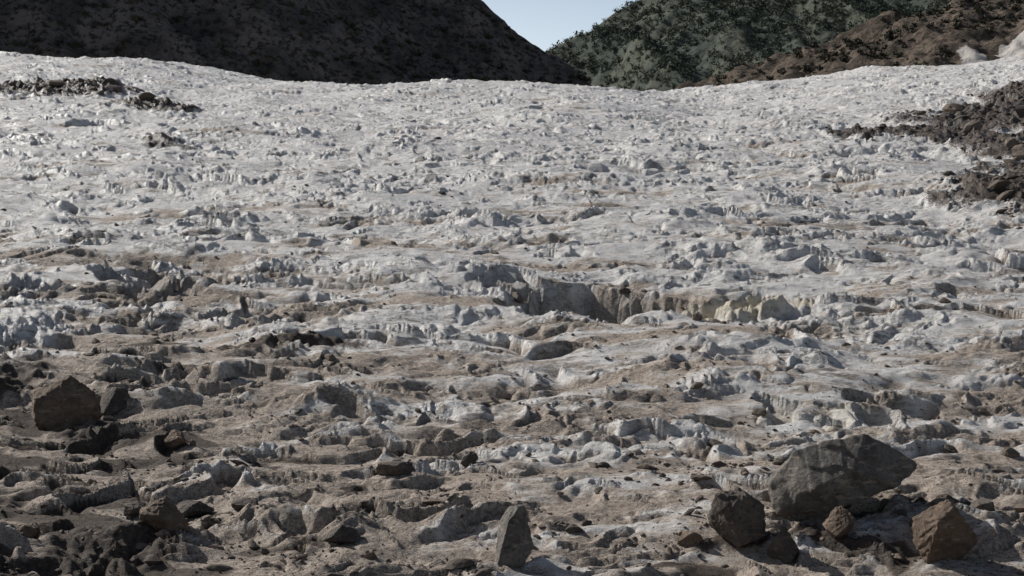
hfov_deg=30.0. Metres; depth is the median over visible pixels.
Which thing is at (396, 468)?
rock
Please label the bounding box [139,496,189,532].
boulder
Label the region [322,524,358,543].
rock
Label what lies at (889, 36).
hillside shrubs
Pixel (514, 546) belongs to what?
rock
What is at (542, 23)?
sky
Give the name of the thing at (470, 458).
scattered stones
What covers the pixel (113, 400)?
rock
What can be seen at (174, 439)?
rock
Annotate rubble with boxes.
[0,76,1023,216]
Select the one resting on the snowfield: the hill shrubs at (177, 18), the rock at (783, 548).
the rock at (783, 548)
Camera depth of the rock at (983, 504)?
21.10 m
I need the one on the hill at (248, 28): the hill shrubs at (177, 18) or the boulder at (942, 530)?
the hill shrubs at (177, 18)
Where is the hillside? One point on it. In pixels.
(980, 43)
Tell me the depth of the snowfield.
33.72 m
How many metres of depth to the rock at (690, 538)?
20.37 m
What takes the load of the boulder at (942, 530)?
on the snowfield
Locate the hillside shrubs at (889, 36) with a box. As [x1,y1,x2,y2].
[713,0,1023,84]
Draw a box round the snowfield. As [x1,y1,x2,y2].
[0,51,1023,575]
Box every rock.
[17,524,39,537]
[100,387,129,415]
[123,500,145,516]
[162,430,185,449]
[176,500,213,517]
[231,497,258,510]
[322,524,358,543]
[375,461,411,476]
[496,504,533,568]
[677,530,702,546]
[767,526,798,564]
[822,506,854,538]
[970,499,994,510]
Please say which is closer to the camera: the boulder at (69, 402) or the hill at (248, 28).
the boulder at (69, 402)
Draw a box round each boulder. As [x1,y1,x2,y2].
[31,375,101,430]
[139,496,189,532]
[707,487,766,546]
[767,434,916,515]
[912,500,978,563]
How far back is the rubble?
66.75 m
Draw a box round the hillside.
[676,0,1023,88]
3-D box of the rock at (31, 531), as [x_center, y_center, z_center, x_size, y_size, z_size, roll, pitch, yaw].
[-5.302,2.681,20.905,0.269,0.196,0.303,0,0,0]
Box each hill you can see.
[0,0,591,85]
[550,0,948,91]
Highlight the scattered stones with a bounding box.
[0,110,1023,575]
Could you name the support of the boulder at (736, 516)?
on the snowfield
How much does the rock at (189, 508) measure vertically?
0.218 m
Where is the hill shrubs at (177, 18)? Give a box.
[0,0,591,84]
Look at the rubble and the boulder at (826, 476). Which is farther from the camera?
the rubble
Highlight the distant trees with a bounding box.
[545,0,951,90]
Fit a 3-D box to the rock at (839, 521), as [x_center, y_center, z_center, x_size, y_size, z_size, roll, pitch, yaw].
[3.492,2.505,20.365,0.327,0.357,0.256,0,0,0]
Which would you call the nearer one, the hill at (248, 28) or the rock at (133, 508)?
the rock at (133, 508)
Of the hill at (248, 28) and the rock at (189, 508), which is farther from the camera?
the hill at (248, 28)
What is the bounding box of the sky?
[482,0,637,51]
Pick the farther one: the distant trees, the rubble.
the distant trees
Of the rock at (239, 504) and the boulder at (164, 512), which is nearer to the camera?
the boulder at (164, 512)

